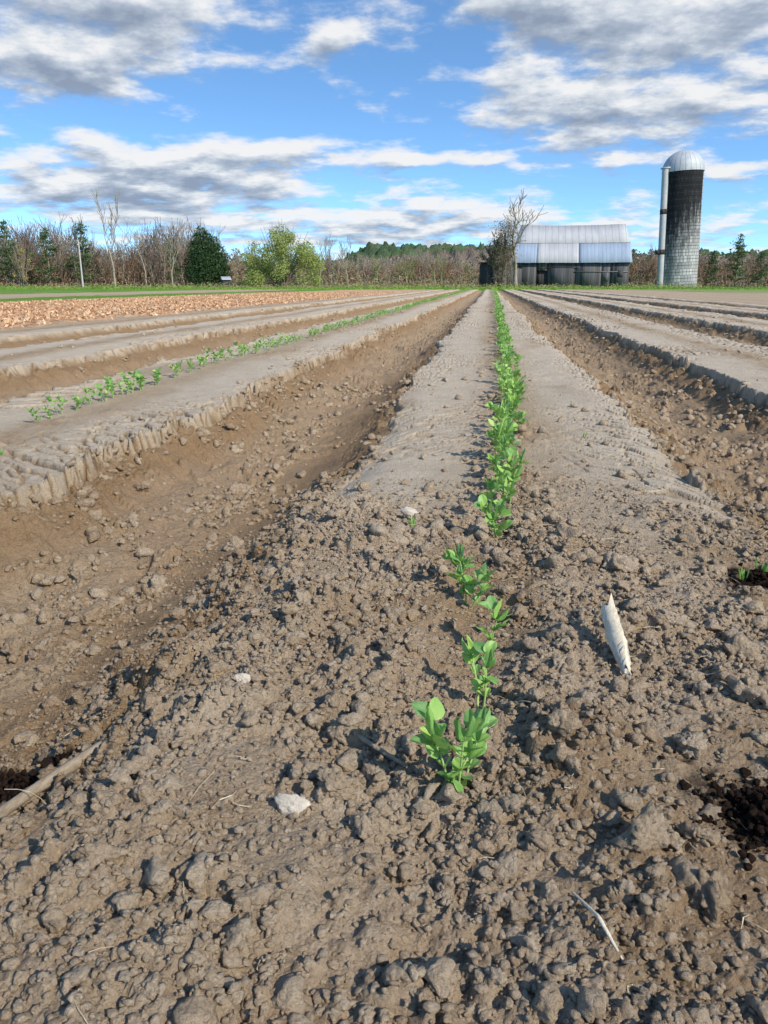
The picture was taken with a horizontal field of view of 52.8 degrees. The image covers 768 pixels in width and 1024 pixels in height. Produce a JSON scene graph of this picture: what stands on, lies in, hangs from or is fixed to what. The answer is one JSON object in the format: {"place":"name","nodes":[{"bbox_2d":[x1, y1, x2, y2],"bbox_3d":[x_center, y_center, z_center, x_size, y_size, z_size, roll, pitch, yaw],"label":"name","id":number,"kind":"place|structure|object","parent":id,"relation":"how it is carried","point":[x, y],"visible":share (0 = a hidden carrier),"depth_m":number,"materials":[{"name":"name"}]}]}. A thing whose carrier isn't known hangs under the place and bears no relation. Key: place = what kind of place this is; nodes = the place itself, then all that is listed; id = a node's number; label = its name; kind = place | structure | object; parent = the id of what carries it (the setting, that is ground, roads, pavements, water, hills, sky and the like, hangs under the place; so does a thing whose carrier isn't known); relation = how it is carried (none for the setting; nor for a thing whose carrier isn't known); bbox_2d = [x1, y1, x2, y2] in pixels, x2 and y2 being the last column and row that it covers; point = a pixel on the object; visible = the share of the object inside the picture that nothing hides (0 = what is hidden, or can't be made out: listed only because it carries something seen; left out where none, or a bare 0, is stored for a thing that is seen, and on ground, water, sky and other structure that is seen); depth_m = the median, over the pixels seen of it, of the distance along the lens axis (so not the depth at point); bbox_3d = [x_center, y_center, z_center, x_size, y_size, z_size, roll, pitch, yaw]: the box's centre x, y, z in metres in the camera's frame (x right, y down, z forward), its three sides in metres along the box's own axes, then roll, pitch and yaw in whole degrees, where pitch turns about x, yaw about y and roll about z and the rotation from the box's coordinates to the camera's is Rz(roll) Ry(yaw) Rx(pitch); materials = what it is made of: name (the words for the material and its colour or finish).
{"place":"outdoors","nodes":[
{"label":"outdoors","id":0,"kind":"place"},
{"bbox_2d":[0,286,767,1023],"bbox_3d":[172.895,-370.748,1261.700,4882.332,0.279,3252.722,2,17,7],"label":"ground","id":1,"kind":"structure","parent":0,"point":[38,456],"depth_m":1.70,"materials":[{"name":"soil"}]},
{"bbox_2d":[0,220,29,286],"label":"pine tree","id":2,"kind":"object","parent":1,"relation":"on","point":[7,253],"visible":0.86,"depth_m":104.12,"materials":[{"name":"green plant"}]},
{"bbox_2d":[9,233,30,286],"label":"budding tree","id":3,"kind":"object","parent":1,"relation":"on","point":[19,251],"visible":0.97,"depth_m":100.69,"materials":[{"name":"green plant"}]},
{"bbox_2d":[18,247,43,285],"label":"pine tree","id":4,"kind":"object","parent":1,"relation":"on","point":[29,253],"visible":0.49,"depth_m":110.22,"materials":[{"name":"green plant"}]},
{"bbox_2d":[33,227,60,284],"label":"pine tree","id":5,"kind":"object","parent":1,"relation":"on","point":[49,268],"visible":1,"depth_m":104.22,"materials":[{"name":"green plant"}]},
{"bbox_2d":[0,739,105,817],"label":"dead stick","id":6,"kind":"object","parent":1,"relation":"on","point":[13,804],"visible":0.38,"depth_m":0.89,"materials":[{"name":"brown wood"}]},
{"bbox_2d":[50,214,81,285],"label":"bare tree","id":7,"kind":"object","parent":1,"relation":"on","point":[75,238],"visible":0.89,"depth_m":103.98,"materials":[{"name":"grey plant"}]},
{"bbox_2d":[76,240,83,286],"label":"utility pole","id":8,"kind":"object","parent":1,"relation":"on","point":[78,243],"visible":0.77,"depth_m":86.66,"materials":[{"name":"grey wood"}]},
{"bbox_2d":[64,221,100,287],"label":"pine tree","id":9,"kind":"object","parent":1,"relation":"on","point":[84,252],"visible":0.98,"depth_m":104.22,"materials":[{"name":"green plant"}]},
{"bbox_2d":[91,187,127,284],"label":"bare tree","id":10,"kind":"object","parent":1,"relation":"on","point":[112,231],"visible":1,"depth_m":102.52,"materials":[{"name":"grey plant"}]},
{"bbox_2d":[0,257,219,287],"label":"underbrush","id":11,"kind":"object","parent":1,"relation":"on","point":[98,280],"visible":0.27,"depth_m":107.23,"materials":[{"name":"brown plant"}]},
{"bbox_2d":[0,215,232,287],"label":"bare woods","id":12,"kind":"object","parent":1,"relation":"on","point":[24,239],"visible":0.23,"depth_m":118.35,"materials":[{"name":"brown plant"}]},
{"bbox_2d":[116,219,149,286],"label":"bare tree","id":13,"kind":"object","parent":1,"relation":"on","point":[137,242],"visible":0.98,"depth_m":106.50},
{"bbox_2d":[150,227,172,285],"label":"bare tree","id":14,"kind":"object","parent":1,"relation":"on","point":[157,244],"visible":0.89,"depth_m":105.43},
{"bbox_2d":[160,238,183,285],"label":"tree","id":15,"kind":"object","parent":1,"relation":"on","point":[175,271],"visible":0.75,"depth_m":100.75,"materials":[{"name":"green plant"}]},
{"bbox_2d":[167,219,185,285],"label":"bare tree","id":16,"kind":"object","parent":1,"relation":"on","point":[170,242],"visible":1,"depth_m":98.98,"materials":[{"name":"grey plant"}]},
{"bbox_2d":[0,291,399,328],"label":"straw mulch","id":17,"kind":"object","parent":1,"relation":"on","point":[69,307],"visible":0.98,"depth_m":18.95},
{"bbox_2d":[183,226,232,286],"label":"cedar tree","id":18,"kind":"object","parent":1,"relation":"on","point":[197,269],"visible":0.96,"depth_m":99.08,"materials":[{"name":"green plant"}]},
{"bbox_2d":[220,276,230,287],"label":"pump hut","id":19,"kind":"object","parent":1,"relation":"on","point":[225,280],"visible":0.77,"depth_m":96.44,"materials":[{"name":"grey paint"}]},
{"bbox_2d":[230,672,250,682],"bbox_3d":[-0.179,0.207,0.964,0.028,0.016,0.014,2,17,7],"label":"pale stone","id":20,"kind":"object","parent":1,"relation":"on","point":[243,677],"visible":0.92,"depth_m":0.96,"materials":[{"name":"white stone"}]},
{"bbox_2d":[26,288,472,422],"bbox_3d":[3.675,-11.282,39.749,0.289,0.238,77.472,2,17,7],"label":"pea plant row","id":21,"kind":"object","parent":1,"relation":"on","point":[110,387],"visible":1,"depth_m":4.64,"materials":[{"name":"green plant"}]},
{"bbox_2d":[235,244,273,286],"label":"budding tree","id":22,"kind":"object","parent":1,"relation":"on","point":[245,263],"visible":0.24,"depth_m":100.47,"materials":[{"name":"green plant"}]},
{"bbox_2d":[39,244,485,286],"bbox_3d":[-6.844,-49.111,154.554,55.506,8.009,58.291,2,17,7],"label":"bare woods","id":23,"kind":"object","parent":1,"relation":"on","point":[360,263],"visible":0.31,"depth_m":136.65,"materials":[{"name":"brown plant"}]},
{"bbox_2d":[240,223,325,287],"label":"budding tree","id":24,"kind":"object","parent":1,"relation":"on","point":[282,274],"visible":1,"depth_m":96.90,"materials":[{"name":"green plant"}]},
{"bbox_2d":[273,793,310,815],"bbox_3d":[-0.091,0.287,0.758,0.040,0.022,0.021,2,17,7],"label":"pale stone","id":25,"kind":"object","parent":1,"relation":"on","point":[287,804],"visible":1,"depth_m":0.75,"materials":[{"name":"white stone"}]},
{"bbox_2d":[317,235,336,285],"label":"bare tree","id":26,"kind":"object","parent":1,"relation":"on","point":[326,244],"visible":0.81,"depth_m":105.94,"materials":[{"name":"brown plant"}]},
{"bbox_2d":[337,236,351,285],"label":"bare tree","id":27,"kind":"object","parent":1,"relation":"on","point":[343,260],"visible":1,"depth_m":108.98,"materials":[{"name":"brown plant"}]},
{"bbox_2d":[228,258,507,287],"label":"underbrush","id":28,"kind":"object","parent":1,"relation":"on","point":[400,280],"visible":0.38,"depth_m":120.22,"materials":[{"name":"brown plant"}]},
{"bbox_2d":[330,717,407,768],"bbox_3d":[-0.019,0.258,0.866,0.112,0.021,0.006,12,20,36],"label":"dry twig","id":29,"kind":"object","parent":1,"relation":"on","point":[368,742],"visible":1,"depth_m":0.85,"materials":[{"name":"grey wood"}]},
{"bbox_2d":[0,446,767,1023],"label":"soil clods","id":30,"kind":"object","parent":1,"relation":"on","point":[548,1000],"visible":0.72,"depth_m":0.85,"materials":[{"name":"brown soil"}]},
{"bbox_2d":[423,782,442,800],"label":"dead leaf","id":31,"kind":"object","parent":30,"relation":"on","point":[430,789],"visible":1,"depth_m":0.78,"materials":[{"name":"beige plant"}]},
{"bbox_2d":[0,308,767,630],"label":"furrow clods","id":32,"kind":"object","parent":1,"relation":"on","point":[500,557],"visible":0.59,"depth_m":2.21,"materials":[{"name":"soil"}]},
{"bbox_2d":[0,444,767,965],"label":"soil lumps","id":33,"kind":"object","parent":1,"relation":"on","point":[648,826],"visible":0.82,"depth_m":0.84,"materials":[{"name":"brown soil"}]},
{"bbox_2d":[0,562,767,900],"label":"compost clump","id":34,"kind":"object","parent":1,"relation":"on","point":[756,814],"visible":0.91,"depth_m":0.78,"materials":[{"name":"soil"}]},
{"bbox_2d":[738,567,748,580],"bbox_3d":[0.630,0.112,1.357,0.017,0.032,0.014,-10,19,-30],"label":"weed sprout","id":35,"kind":"object","parent":34,"relation":"on","point":[741,573],"visible":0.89,"depth_m":1.35,"materials":[{"name":"green plant"}]},
{"bbox_2d":[755,557,767,573],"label":"weed sprout","id":36,"kind":"object","parent":34,"relation":"on","point":[764,568],"visible":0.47,"depth_m":1.37,"materials":[{"name":"green plant"}]},
{"bbox_2d":[0,281,767,289],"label":"grass verge","id":37,"kind":"object","parent":1,"relation":"on","point":[399,287],"depth_m":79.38,"materials":[{"name":"green plant"}]},
{"bbox_2d":[4,491,767,1023],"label":"straw debris","id":38,"kind":"object","parent":1,"relation":"on","point":[512,773],"visible":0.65,"depth_m":0.83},
{"bbox_2d":[4,248,767,285],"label":"distant forest","id":39,"kind":"object","parent":1,"relation":"on","point":[702,256],"visible":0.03,"depth_m":248.98,"materials":[{"name":"plant"}]},
{"bbox_2d":[400,506,417,518],"bbox_3d":[0.056,0.002,1.710,0.041,0.028,0.026,2,17,7],"label":"pale stone","id":40,"kind":"object","parent":1,"relation":"on","point":[406,511],"visible":0.94,"depth_m":1.70,"materials":[{"name":"white stone"}]},
{"bbox_2d":[408,514,414,526],"bbox_3d":[0.059,0.021,1.640,0.015,0.031,0.016,2,17,7],"label":"weed sprout","id":41,"kind":"object","parent":1,"relation":"on","point":[412,521],"visible":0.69,"depth_m":1.64,"materials":[{"name":"green plant"}]},
{"bbox_2d":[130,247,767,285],"bbox_3d":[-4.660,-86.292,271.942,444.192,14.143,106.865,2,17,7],"label":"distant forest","id":42,"kind":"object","parent":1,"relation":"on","point":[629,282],"visible":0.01,"depth_m":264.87,"materials":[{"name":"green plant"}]},
{"bbox_2d":[410,697,497,791],"bbox_3d":[0.079,0.246,0.796,0.117,0.121,0.062,-11,19,-32],"label":"pea plant","id":43,"kind":"object","parent":1,"relation":"on","point":[473,737],"visible":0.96,"depth_m":0.78,"materials":[{"name":"green plant"}]},
{"bbox_2d":[441,543,495,608],"bbox_3d":[0.144,0.114,1.286,0.053,0.096,0.118,-11,20,-34],"label":"pea plant","id":44,"kind":"object","parent":1,"relation":"on","point":[469,582],"visible":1,"depth_m":1.29,"materials":[{"name":"green plant"}]},
{"bbox_2d":[461,635,498,708],"bbox_3d":[0.123,0.202,0.958,0.037,0.097,0.089,-5,17,-18],"label":"pea plant","id":45,"kind":"object","parent":1,"relation":"on","point":[472,651],"visible":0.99,"depth_m":0.95,"materials":[{"name":"green plant"}]},
{"bbox_2d":[479,232,502,285],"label":"bare tree","id":46,"kind":"object","parent":1,"relation":"on","point":[490,260],"visible":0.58,"depth_m":96.30,"materials":[{"name":"brown plant"}]},
{"bbox_2d":[474,494,512,538],"bbox_3d":[0.223,0.022,1.577,0.086,0.111,0.052,-5,17,-17],"label":"pea plant","id":47,"kind":"object","parent":1,"relation":"on","point":[492,518],"visible":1,"depth_m":1.57,"materials":[{"name":"green plant"}]},
{"bbox_2d":[476,595,512,640],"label":"pea plant","id":48,"kind":"object","parent":1,"relation":"on","point":[490,602],"visible":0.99,"depth_m":1.13,"materials":[{"name":"green plant"}]},
{"bbox_2d":[478,475,515,520],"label":"pea plant","id":49,"kind":"object","parent":1,"relation":"on","point":[491,487],"visible":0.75,"depth_m":1.69,"materials":[{"name":"green plant"}]},
{"bbox_2d":[478,262,521,287],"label":"old shed","id":50,"kind":"structure","parent":1,"relation":"on","point":[485,275],"depth_m":97.59,"materials":[{"name":"grey wood"}]},
{"bbox_2d":[488,449,519,492],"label":"pea plant","id":51,"kind":"object","parent":1,"relation":"on","point":[507,454],"visible":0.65,"depth_m":1.91,"materials":[{"name":"green plant"}]},
{"bbox_2d":[484,220,527,286],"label":"vine covered trunk","id":52,"kind":"object","parent":1,"relation":"on","point":[503,259],"visible":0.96,"depth_m":94.16,"materials":[{"name":"green plant"}]},
{"bbox_2d":[490,464,522,505],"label":"pea plant","id":53,"kind":"object","parent":1,"relation":"on","point":[505,469],"visible":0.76,"depth_m":1.80,"materials":[{"name":"green plant"}]},
{"bbox_2d":[485,287,528,460],"bbox_3d":[5.863,-11.705,41.049,0.358,0.328,81.998,2,17,7],"label":"pea plant row","id":54,"kind":"object","parent":1,"relation":"on","point":[502,433],"visible":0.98,"depth_m":3.17,"materials":[{"name":"green plant"}]},
{"bbox_2d":[487,446,528,473],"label":"pea plant","id":55,"kind":"object","parent":1,"relation":"on","point":[512,449],"visible":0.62,"depth_m":1.99,"materials":[{"name":"green plant"}]},
{"bbox_2d":[491,189,547,287],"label":"bare tree","id":56,"kind":"object","parent":1,"relation":"on","point":[514,244],"visible":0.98,"depth_m":92.12,"materials":[{"name":"grey plant"}]},
{"bbox_2d":[573,892,623,960],"bbox_3d":[0.171,0.330,0.625,0.005,0.017,0.077,-5,17,-15],"label":"dry twig","id":57,"kind":"object","parent":1,"relation":"on","point":[596,915],"visible":1,"depth_m":0.61,"materials":[{"name":"brown wood"}]},
{"bbox_2d":[601,593,631,679],"bbox_3d":[0.318,0.166,1.051,0.029,0.070,0.129,0,16,0],"label":"wood fragment","id":58,"kind":"object","parent":1,"relation":"on","point":[617,641],"visible":1,"depth_m":1.04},
{"bbox_2d":[629,249,639,283],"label":"pine tree","id":59,"kind":"object","parent":1,"relation":"on","point":[633,250],"visible":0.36,"depth_m":128.37,"materials":[{"name":"green plant"}]},
{"bbox_2d":[655,150,704,287],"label":"silo","id":60,"kind":"object","parent":1,"relation":"on","point":[677,251],"visible":0.98,"depth_m":108.64,"materials":[{"name":"concrete"}]},
{"bbox_2d":[628,246,767,286],"bbox_3d":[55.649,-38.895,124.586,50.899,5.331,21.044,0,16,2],"label":"bare woods","id":61,"kind":"object","parent":1,"relation":"on","point":[634,265],"visible":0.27,"depth_m":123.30,"materials":[{"name":"brown plant"}]},
{"bbox_2d":[628,262,767,287],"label":"underbrush","id":62,"kind":"object","parent":1,"relation":"on","point":[738,284],"visible":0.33,"depth_m":122.33,"materials":[{"name":"brown plant"}]},
{"bbox_2d":[702,250,721,285],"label":"pine tree","id":63,"kind":"object","parent":1,"relation":"on","point":[713,270],"visible":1,"depth_m":118.05,"materials":[{"name":"green plant"}]},
{"bbox_2d":[720,233,750,287],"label":"pine tree","id":64,"kind":"object","parent":1,"relation":"on","point":[737,271],"visible":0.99,"depth_m":110.46,"materials":[{"name":"green plant"}]},
{"bbox_2d":[749,250,767,287],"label":"pine tree","id":65,"kind":"object","parent":1,"relation":"on","point":[761,274],"visible":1,"depth_m":116.05,"materials":[{"name":"green plant"}]},
{"bbox_2d":[0,0,767,262],"label":"sky","id":66,"kind":"structure","parent":0,"point":[415,122],"materials":[{"name":"blue"}]},
{"bbox_2d":[6,246,767,285],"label":"wooded hill","id":67,"kind":"structure","parent":0,"point":[467,252],"depth_m":346.21,"materials":[{"name":"green plant"}]},
{"bbox_2d":[332,241,767,262],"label":"wooded hill","id":68,"kind":"structure","parent":0,"point":[385,249],"depth_m":466.07,"materials":[{"name":"green plant"}]},
{"bbox_2d":[512,224,631,287],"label":"barn","id":69,"kind":"structure","parent":0,"point":[587,255],"depth_m":105.23,"materials":[{"name":"grey metal"}]},
{"bbox_2d":[545,267,622,287],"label":"doors and shutters","id":70,"kind":"structure","parent":69,"relation":"in","point":[559,275],"depth_m":105.13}
]}

